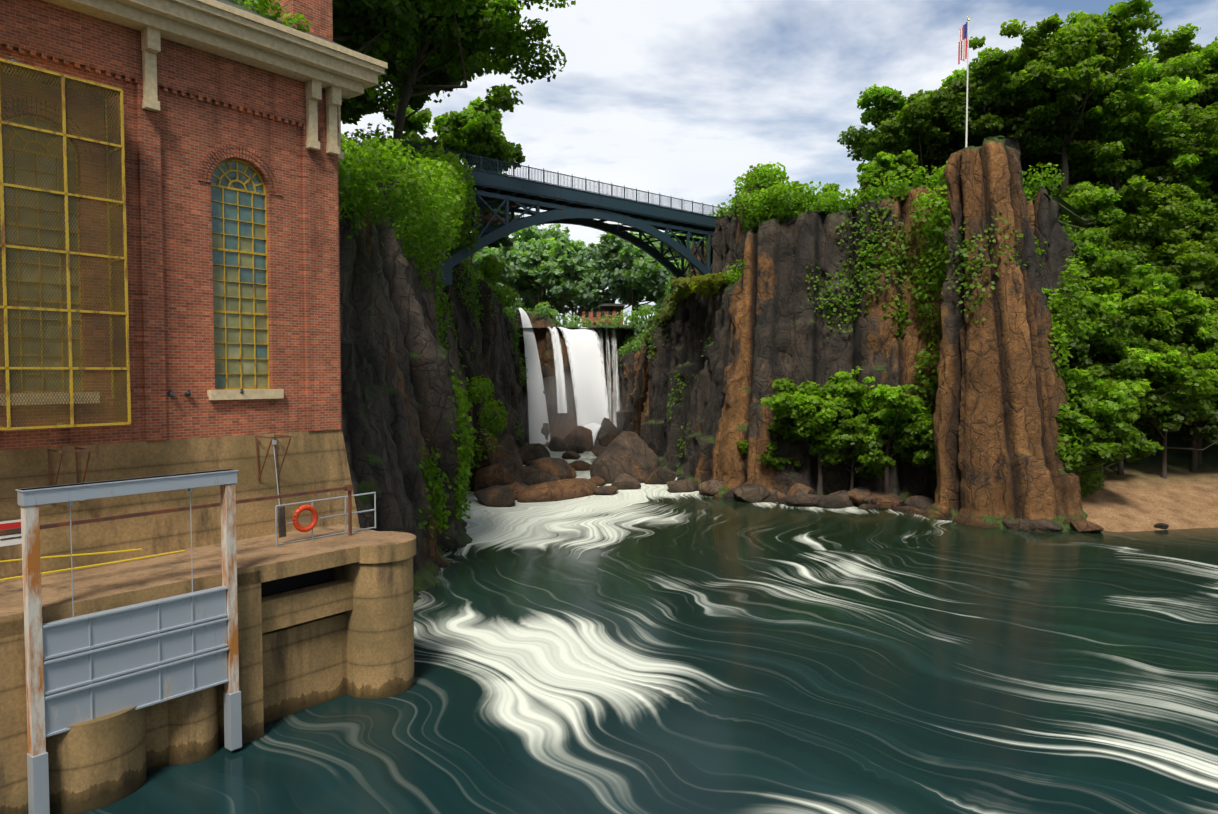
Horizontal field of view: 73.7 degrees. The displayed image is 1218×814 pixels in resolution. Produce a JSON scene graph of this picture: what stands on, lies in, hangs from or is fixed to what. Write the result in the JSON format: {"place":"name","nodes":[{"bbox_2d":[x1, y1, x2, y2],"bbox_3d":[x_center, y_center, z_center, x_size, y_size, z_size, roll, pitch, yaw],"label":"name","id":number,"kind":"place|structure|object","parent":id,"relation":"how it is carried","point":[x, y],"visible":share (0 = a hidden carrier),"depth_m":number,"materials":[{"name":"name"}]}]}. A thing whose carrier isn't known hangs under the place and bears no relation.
{"place":"outdoors","nodes":[
{"label":"outdoors","id":0,"kind":"place"},
{"bbox_2d":[0,44,304,398],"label":"brick wall","id":1,"kind":"structure","parent":0,"point":[194,132],"depth_m":21.18,"materials":[{"name":"brick"}]},
{"bbox_2d":[0,58,130,429],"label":"window grille","id":2,"kind":"object","parent":1,"relation":"attached to","point":[55,79],"depth_m":18.22,"materials":[{"name":"metal"}]},
{"bbox_2d":[0,115,269,392],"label":"powerhouse windows","id":3,"kind":"structure","parent":1,"relation":"in","point":[240,269],"depth_m":22.04,"materials":[{"name":"glass"}]},
{"bbox_2d":[339,159,527,602],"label":"cliff rock","id":4,"kind":"object","parent":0,"point":[399,405],"visible":0.31,"depth_m":37.25,"materials":[{"name":"stone"}]},
{"bbox_2d":[242,0,430,60],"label":"tree","id":5,"kind":"object","parent":4,"relation":"on","point":[400,18],"depth_m":37.29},
{"bbox_2d":[332,14,426,114],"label":"tree","id":6,"kind":"object","parent":4,"relation":"on","point":[345,105],"depth_m":49.86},
{"bbox_2d":[341,41,523,125],"bbox_3d":[-13.509,-23.669,57.024,15.192,15.478,15.048,0,2,-1],"label":"tree","id":7,"kind":"object","parent":4,"relation":"on","point":[365,105],"depth_m":59.82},
{"bbox_2d":[384,84,525,240],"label":"tree","id":8,"kind":"object","parent":4,"relation":"on","point":[473,128],"depth_m":68.93,"materials":[{"name":"plant"}]},
{"bbox_2d":[366,0,575,155],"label":"overhanging tree","id":9,"kind":"object","parent":4,"relation":"on","point":[501,32],"depth_m":49.10,"materials":[{"name":"plant"}]},
{"bbox_2d":[444,167,522,270],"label":"tree","id":10,"kind":"object","parent":4,"relation":"on","point":[507,242],"depth_m":83.19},
{"bbox_2d":[390,135,724,285],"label":"arch footbridge","id":11,"kind":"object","parent":4,"relation":"on","point":[560,204],"visible":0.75,"depth_m":69.96,"materials":[{"name":"teal paint"}]},
{"bbox_2d":[464,205,528,223],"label":"tree","id":12,"kind":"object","parent":11,"relation":"on","point":[486,219],"visible":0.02,"depth_m":70.54,"materials":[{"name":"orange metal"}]},
{"bbox_2d":[230,0,1129,545],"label":"cliff shrubs and ivy leaves","id":13,"kind":"object","parent":4,"relation":"on","point":[430,188],"visible":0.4,"depth_m":52.66,"materials":[{"name":"green plant"}]},
{"bbox_2d":[519,328,633,329],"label":"river water","id":14,"kind":"structure","parent":0,"point":[599,328],"depth_m":97.75,"materials":[{"name":"grey liquid"}]},
{"bbox_2d":[460,224,704,327],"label":"tree belt","id":15,"kind":"object","parent":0,"point":[533,251],"depth_m":130.87,"materials":[{"name":"plant"}]},
{"bbox_2d":[78,448,1217,813],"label":"river water","id":16,"kind":"structure","parent":0,"point":[648,648],"depth_m":22.93,"materials":[{"name":"liquid"}]},
{"bbox_2d":[0,429,359,578],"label":"stone wall","id":17,"kind":"structure","parent":16,"relation":"in","point":[315,460],"depth_m":20.74,"materials":[{"name":"stone"}]},
{"bbox_2d":[9,56,242,396],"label":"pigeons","id":18,"kind":"object","parent":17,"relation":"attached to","point":[171,393],"visible":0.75,"depth_m":20.85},
{"bbox_2d":[0,0,387,449],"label":"brick building","id":19,"kind":"structure","parent":17,"relation":"on","point":[217,52],"depth_m":21.22,"materials":[{"name":"brick"}]},
{"bbox_2d":[217,0,348,48],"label":"powerhouse roof","id":20,"kind":"structure","parent":19,"relation":"on","point":[234,3],"depth_m":22.64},
{"bbox_2d":[268,0,332,40],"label":"brick chimney","id":21,"kind":"object","parent":20,"relation":"on","point":[317,14],"visible":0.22,"depth_m":23.93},
{"bbox_2d":[0,524,415,813],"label":"tailrace deck","id":22,"kind":"structure","parent":16,"relation":"in","point":[321,620],"depth_m":19.11,"materials":[{"name":"concrete"}]},
{"bbox_2d":[15,469,241,813],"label":"sluice gate","id":23,"kind":"structure","parent":22,"relation":"on","point":[85,667],"depth_m":16.58,"materials":[{"name":"grey metal"}]},
{"bbox_2d":[0,435,375,580],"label":"deck furniture","id":24,"kind":"object","parent":22,"relation":"on","point":[10,532],"visible":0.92,"depth_m":20.31,"materials":[{"name":"grey metal"}]},
{"bbox_2d":[464,427,511,491],"bbox_3d":[-9.187,4.307,60.834,4.880,5.672,3.894,1,3,31],"label":"river boulder","id":25,"kind":"object","parent":16,"relation":"in","point":[502,455],"visible":0.31,"depth_m":59.34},
{"bbox_2d":[473,485,514,506],"bbox_3d":[-7.463,6.088,53.832,2.657,1.628,3.330,-1,2,-18],"label":"river boulder","id":26,"kind":"object","parent":16,"relation":"in","point":[497,496],"visible":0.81,"depth_m":53.07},
{"bbox_2d":[473,458,524,491],"bbox_3d":[-7.841,5.478,58.178,3.515,3.480,3.541,1,3,24],"label":"river boulder","id":27,"kind":"object","parent":16,"relation":"in","point":[506,472],"visible":0.65,"depth_m":57.14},
{"bbox_2d":[495,434,522,465],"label":"river boulder","id":28,"kind":"object","parent":16,"relation":"in","point":[506,442],"visible":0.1,"depth_m":64.36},
{"bbox_2d":[505,482,527,499],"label":"river boulder","id":29,"kind":"object","parent":16,"relation":"in","point":[516,488],"visible":0.33,"depth_m":55.77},
{"bbox_2d":[522,466,541,472],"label":"river boulder","id":30,"kind":"object","parent":16,"relation":"in","point":[528,468],"visible":0.12,"depth_m":62.41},
{"bbox_2d":[519,443,549,464],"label":"river boulder","id":31,"kind":"object","parent":16,"relation":"in","point":[528,452],"visible":0.69,"depth_m":77.46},
{"bbox_2d":[525,469,561,485],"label":"river boulder","id":32,"kind":"object","parent":16,"relation":"in","point":[533,477],"visible":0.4,"depth_m":60.34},
{"bbox_2d":[530,457,576,478],"bbox_3d":[-4.874,5.425,64.909,3.340,2.983,3.876,2,3,42],"label":"river boulder","id":33,"kind":"object","parent":16,"relation":"in","point":[561,468],"visible":0.48,"depth_m":63.79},
{"bbox_2d":[517,478,596,502],"bbox_3d":[-3.635,6.024,57.285,3.916,1.970,7.482,1,3,31],"label":"river boulder","id":34,"kind":"object","parent":16,"relation":"in","point":[563,489],"visible":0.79,"depth_m":55.63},
{"bbox_2d":[548,437,567,451],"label":"river boulder","id":35,"kind":"object","parent":16,"relation":"in","point":[559,446],"depth_m":89.79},
{"bbox_2d":[562,451,580,459],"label":"river boulder","id":36,"kind":"object","parent":16,"relation":"in","point":[573,455],"visible":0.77,"depth_m":81.59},
{"bbox_2d":[565,445,585,452],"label":"river boulder","id":37,"kind":"object","parent":16,"relation":"in","point":[576,449],"depth_m":87.71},
{"bbox_2d":[563,426,592,450],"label":"river boulder","id":38,"kind":"object","parent":16,"relation":"in","point":[583,438],"depth_m":90.09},
{"bbox_2d":[569,460,590,470],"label":"river boulder","id":39,"kind":"object","parent":16,"relation":"in","point":[579,465],"visible":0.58,"depth_m":72.34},
{"bbox_2d":[564,423,600,444],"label":"waterfall","id":40,"kind":"structure","parent":16,"relation":"on","point":[596,429],"depth_m":92.57,"materials":[{"name":"white liquid"}]},
{"bbox_2d":[589,476,605,485],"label":"river boulder","id":41,"kind":"object","parent":16,"relation":"in","point":[597,481],"visible":0.48,"depth_m":62.29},
{"bbox_2d":[591,445,605,456],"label":"river boulder","id":42,"kind":"object","parent":16,"relation":"in","point":[597,450],"visible":0.44,"depth_m":84.53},
{"bbox_2d":[594,486,617,494],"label":"river boulder","id":43,"kind":"object","parent":16,"relation":"in","point":[606,490],"visible":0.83,"depth_m":57.63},
{"bbox_2d":[599,432,615,446],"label":"river boulder","id":44,"kind":"object","parent":16,"relation":"in","point":[603,438],"depth_m":89.19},
{"bbox_2d":[590,431,659,483],"bbox_3d":[1.278,4.792,66.136,5.805,5.668,5.024,-1,2,-14],"label":"river boulder","id":45,"kind":"object","parent":16,"relation":"in","point":[633,454],"visible":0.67,"depth_m":64.37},
{"bbox_2d":[611,473,640,489],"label":"river boulder","id":46,"kind":"object","parent":16,"relation":"in","point":[625,481],"visible":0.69,"depth_m":60.37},
{"bbox_2d":[644,467,676,484],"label":"river boulder","id":47,"kind":"object","parent":16,"relation":"in","point":[660,476],"visible":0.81,"depth_m":63.18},
{"bbox_2d":[666,479,695,492],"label":"river boulder","id":48,"kind":"object","parent":16,"relation":"in","point":[681,486],"visible":0.83,"depth_m":59.14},
{"bbox_2d":[698,480,722,495],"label":"river boulder","id":49,"kind":"object","parent":16,"relation":"in","point":[709,487],"visible":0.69,"depth_m":57.41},
{"bbox_2d":[722,488,739,500],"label":"river boulder","id":50,"kind":"object","parent":16,"relation":"in","point":[729,495],"visible":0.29,"depth_m":55.70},
{"bbox_2d":[733,482,770,502],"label":"river boulder","id":51,"kind":"object","parent":16,"relation":"in","point":[749,493],"visible":0.71,"depth_m":54.52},
{"bbox_2d":[764,489,787,502],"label":"river boulder","id":52,"kind":"object","parent":16,"relation":"in","point":[774,496],"visible":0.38,"depth_m":54.55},
{"bbox_2d":[778,496,789,504],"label":"river boulder","id":53,"kind":"object","parent":16,"relation":"in","point":[782,500],"visible":0.31,"depth_m":53.85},
{"bbox_2d":[787,483,814,495],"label":"river boulder","id":54,"kind":"object","parent":16,"relation":"in","point":[798,489],"visible":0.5,"depth_m":53.85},
{"bbox_2d":[786,494,853,505],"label":"river boulder","id":55,"kind":"object","parent":16,"relation":"in","point":[805,500],"visible":0.33,"depth_m":52.62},
{"bbox_2d":[816,490,856,508],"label":"river boulder","id":56,"kind":"object","parent":16,"relation":"in","point":[841,499],"visible":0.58,"depth_m":52.42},
{"bbox_2d":[847,487,873,505],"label":"river boulder","id":57,"kind":"object","parent":16,"relation":"in","point":[858,496],"visible":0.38,"depth_m":52.51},
{"bbox_2d":[858,504,879,509],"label":"river boulder","id":58,"kind":"object","parent":16,"relation":"in","point":[868,507],"visible":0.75,"depth_m":51.57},
{"bbox_2d":[869,491,904,508],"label":"river boulder","id":59,"kind":"object","parent":16,"relation":"in","point":[884,500],"visible":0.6,"depth_m":51.79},
{"bbox_2d":[892,506,924,514],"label":"river boulder","id":60,"kind":"object","parent":16,"relation":"in","point":[910,510],"visible":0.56,"depth_m":50.25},
{"bbox_2d":[904,496,934,509],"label":"river boulder","id":61,"kind":"object","parent":16,"relation":"in","point":[923,502],"visible":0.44,"depth_m":51.16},
{"bbox_2d":[1002,518,1063,531],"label":"river boulder","id":62,"kind":"object","parent":16,"relation":"in","point":[1044,525],"visible":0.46,"depth_m":44.60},
{"bbox_2d":[1070,521,1104,532],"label":"river boulder","id":63,"kind":"object","parent":16,"relation":"in","point":[1086,526],"visible":0.96,"depth_m":44.16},
{"bbox_2d":[1154,523,1168,529],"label":"river boulder","id":64,"kind":"object","parent":16,"relation":"in","point":[1162,526],"visible":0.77,"depth_m":44.96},
{"bbox_2d":[341,0,1217,452],"label":"sky","id":65,"kind":"structure","parent":0,"point":[679,99],"materials":[{"name":"white"}]},
{"bbox_2d":[616,186,1109,502],"bbox_3d":[39.371,-6.186,77.702,79.862,25.631,55.199,0,2,-1],"label":"cliff rock","id":66,"kind":"object","parent":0,"point":[761,323],"visible":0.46,"depth_m":56.48,"materials":[{"name":"stone"}]},
{"bbox_2d":[643,272,730,343],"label":"dry grass leaves","id":67,"kind":"object","parent":66,"relation":"on","point":[707,285],"visible":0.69,"depth_m":67.57,"materials":[{"name":"green plant"}]},
{"bbox_2d":[659,184,852,311],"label":"cliff","id":68,"kind":"structure","parent":66,"relation":"on","point":[728,237],"depth_m":78.72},
{"bbox_2d":[737,436,801,469],"bbox_3d":[11.007,3.982,56.248,4.316,4.280,4.186,0,2,-1],"label":"shrub","id":69,"kind":"object","parent":66,"relation":"on","point":[770,460],"visible":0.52,"depth_m":55.07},
{"bbox_2d":[760,366,875,494],"bbox_3d":[14.307,1.669,54.863,9.454,9.016,8.162,0,2,-1],"label":"tree","id":70,"kind":"object","parent":66,"relation":"on","point":[818,408],"depth_m":52.74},
{"bbox_2d":[815,183,864,209],"bbox_3d":[16.598,-15.101,63.545,8.205,4.158,5.854,1,3,22],"label":"bush","id":71,"kind":"object","parent":66,"relation":"on","point":[834,185],"depth_m":61.81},
{"bbox_2d":[811,423,895,489],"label":"tree","id":72,"kind":"object","parent":66,"relation":"on","point":[875,461],"depth_m":52.86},
{"bbox_2d":[856,150,917,199],"bbox_3d":[21.412,-16.546,62.887,4.582,5.745,6.466,0,2,-1],"label":"bush","id":73,"kind":"object","parent":66,"relation":"on","point":[888,162],"depth_m":60.92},
{"bbox_2d":[843,383,932,492],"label":"tree","id":74,"kind":"object","parent":66,"relation":"on","point":[912,424],"depth_m":51.97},
{"bbox_2d":[898,414,935,471],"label":"tree","id":75,"kind":"object","parent":66,"relation":"on","point":[923,456],"depth_m":51.18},
{"bbox_2d":[865,75,1021,185],"bbox_3d":[26.404,-20.078,65.842,11.157,12.803,12.119,0,2,-1],"label":"tree","id":76,"kind":"object","parent":66,"relation":"on","point":[895,136],"depth_m":63.02,"materials":[{"name":"plant"}]},
{"bbox_2d":[837,50,1049,185],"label":"tree","id":77,"kind":"object","parent":66,"relation":"on","point":[886,102],"depth_m":69.04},
{"bbox_2d":[958,17,969,147],"bbox_3d":[26.166,-21.517,59.976,0.910,14.314,0.400,0,2,-1],"label":"flagpole with flag","id":78,"kind":"object","parent":66,"relation":"on","point":[963,40],"visible":0.85,"depth_m":59.77,"materials":[{"name":"white paint"}]},
{"bbox_2d":[920,50,1083,163],"bbox_3d":[29.616,-20.261,63.016,10.562,12.540,10.788,0,2,-1],"label":"tree","id":79,"kind":"object","parent":66,"relation":"on","point":[1040,125],"depth_m":60.35,"materials":[{"name":"plant"}]},
{"bbox_2d":[1025,15,1106,174],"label":"tree","id":80,"kind":"object","parent":66,"relation":"on","point":[1055,101],"depth_m":66.53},
{"bbox_2d":[969,0,1166,199],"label":"tree","id":81,"kind":"object","parent":66,"relation":"on","point":[1078,49],"depth_m":56.88,"materials":[{"name":"plant"}]},
{"bbox_2d":[1048,295,1166,388],"bbox_3d":[30.839,-1.364,53.503,11.579,11.702,10.532,0,2,-1],"label":"tree","id":82,"kind":"object","parent":66,"relation":"on","point":[1081,355],"depth_m":50.56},
{"bbox_2d":[1071,379,1154,482],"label":"tree","id":83,"kind":"object","parent":66,"relation":"on","point":[1131,417],"depth_m":49.14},
{"bbox_2d":[1022,57,1217,208],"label":"tree","id":84,"kind":"object","parent":66,"relation":"on","point":[1157,124],"depth_m":58.66,"materials":[{"name":"plant"}]},
{"bbox_2d":[1062,175,1200,278],"bbox_3d":[38.601,-9.136,61.346,11.168,14.574,13.027,0,2,-1],"label":"tree","id":85,"kind":"object","parent":66,"relation":"on","point":[1149,238],"depth_m":57.29,"materials":[{"name":"plant"}]},
{"bbox_2d":[1087,275,1209,369],"bbox_3d":[35.717,-2.582,55.853,11.867,12.508,10.629,0,2,-1],"label":"tree","id":86,"kind":"object","parent":66,"relation":"on","point":[1147,305],"depth_m":52.17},
{"bbox_2d":[1088,346,1217,474],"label":"tree","id":87,"kind":"object","parent":66,"relation":"on","point":[1204,383],"depth_m":49.08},
{"bbox_2d":[1092,114,1217,194],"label":"tree","id":88,"kind":"object","parent":66,"relation":"on","point":[1195,142],"visible":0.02,"depth_m":60.72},
{"bbox_2d":[1121,23,1215,106],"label":"tree","id":89,"kind":"object","parent":66,"relation":"on","point":[1178,43],"visible":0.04,"depth_m":69.04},
{"bbox_2d":[1079,421,1217,531],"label":"bank ground","id":90,"kind":"structure","parent":0,"point":[1141,495],"depth_m":49.53,"materials":[{"name":"soil"}]},
{"bbox_2d":[846,146,1027,195],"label":"tree","id":91,"kind":"object","parent":90,"relation":"on","point":[857,153],"visible":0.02,"depth_m":76.69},
{"bbox_2d":[1042,287,1074,320],"bbox_3d":[28.226,-4.120,55.973,11.308,11.509,10.024,0,2,-1],"label":"bush","id":92,"kind":"object","parent":90,"relation":"on","point":[1046,292],"depth_m":52.53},
{"bbox_2d":[1023,177,1141,228],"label":"tree","id":93,"kind":"object","parent":90,"relation":"on","point":[1108,212],"visible":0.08,"depth_m":59.53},
{"bbox_2d":[1063,226,1142,294],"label":"tree","id":94,"kind":"object","parent":90,"relation":"on","point":[1120,262],"visible":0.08,"depth_m":55.27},
{"bbox_2d":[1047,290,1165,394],"bbox_3d":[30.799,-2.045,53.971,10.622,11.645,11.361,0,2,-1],"label":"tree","id":95,"kind":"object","parent":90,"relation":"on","point":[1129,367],"visible":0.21,"depth_m":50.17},
{"bbox_2d":[1054,368,1163,473],"bbox_3d":[27.153,2.091,47.663,7.326,8.765,6.574,0,2,-1],"label":"tree","id":96,"kind":"object","parent":90,"relation":"on","point":[1106,416],"depth_m":46.16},
{"bbox_2d":[1090,151,1217,232],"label":"tree","id":97,"kind":"object","parent":90,"relation":"on","point":[1204,204],"visible":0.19,"depth_m":59.89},
{"bbox_2d":[1113,259,1205,346],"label":"tree","id":98,"kind":"object","parent":90,"relation":"on","point":[1138,279],"visible":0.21,"depth_m":52.91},
{"bbox_2d":[1124,355,1217,478],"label":"tree","id":99,"kind":"object","parent":90,"relation":"on","point":[1171,412],"depth_m":50.07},
{"bbox_2d":[1138,330,1217,471],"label":"tree","id":100,"kind":"object","parent":90,"relation":"on","point":[1152,345],"depth_m":51.91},
{"bbox_2d":[1146,36,1217,138],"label":"tree","id":101,"kind":"object","parent":90,"relation":"on","point":[1201,67],"visible":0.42,"depth_m":66.29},
{"bbox_2d":[1147,237,1217,309],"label":"tree","id":102,"kind":"object","parent":90,"relation":"on","point":[1186,254],"depth_m":53.45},
{"bbox_2d":[1168,216,1217,256],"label":"tree","id":103,"kind":"object","parent":90,"relation":"on","point":[1206,226],"visible":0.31,"depth_m":57.95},
{"bbox_2d":[1191,362,1217,426],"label":"tree","id":104,"kind":"object","parent":90,"relation":"on","point":[1205,368],"visible":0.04,"depth_m":51.13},
{"bbox_2d":[1143,290,1217,463],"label":"tree","id":105,"kind":"object","parent":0,"point":[1210,313],"depth_m":51.99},
{"bbox_3d":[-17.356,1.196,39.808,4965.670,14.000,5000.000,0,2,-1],"label":"ground","id":106,"kind":"structure","parent":0,"visible":0},
{"bbox_2d":[533,318,545,376],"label":"rock rib","id":107,"kind":"object","parent":106,"relation":"on","point":[539,332],"visible":0.06,"depth_m":97.32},
{"bbox_2d":[551,412,577,438],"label":"boulder","id":108,"kind":"object","parent":106,"relation":"on","point":[564,419],"depth_m":95.41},
{"bbox_2d":[524,293,624,327],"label":"distant mill and house","id":109,"kind":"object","parent":106,"relation":"on","point":[612,310],"visible":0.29,"depth_m":167.79,"materials":[{"name":"brick"}]},
{"bbox_2d":[509,311,649,446],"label":"cliff","id":110,"kind":"structure","parent":106,"relation":"on","point":[549,363],"depth_m":97.27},
{"bbox_2d":[517,308,549,443],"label":"waterfall","id":111,"kind":"structure","parent":110,"relation":"on","point":[534,373],"depth_m":95.84,"materials":[{"name":"white liquid"}]},
{"bbox_2d":[548,327,566,412],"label":"waterfall","id":112,"kind":"structure","parent":110,"relation":"on","point":[558,360],"depth_m":95.29,"materials":[{"name":"white liquid"}]},
{"bbox_2d":[558,327,608,425],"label":"waterfall","id":113,"kind":"structure","parent":110,"relation":"on","point":[585,356],"depth_m":95.28,"materials":[{"name":"white liquid"}]},
{"bbox_2d":[606,329,610,420],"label":"waterfall","id":114,"kind":"structure","parent":110,"relation":"on","point":[609,387],"depth_m":97.37,"materials":[{"name":"white liquid"}]},
{"bbox_2d":[611,329,619,427],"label":"waterfall","id":115,"kind":"structure","parent":110,"relation":"on","point":[615,382],"depth_m":97.37,"materials":[{"name":"white liquid"}]},
{"bbox_2d":[597,417,619,443],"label":"boulder","id":116,"kind":"object","parent":106,"relation":"on","point":[604,428],"depth_m":92.37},
{"bbox_2d":[922,136,1087,531],"bbox_3d":[23.931,-4.152,48.011,10.144,24.012,8.739,0,2,-1],"label":"pillar rock","id":117,"kind":"object","parent":106,"relation":"on","point":[1000,395],"visible":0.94,"depth_m":46.67,"materials":[{"name":"stone"}]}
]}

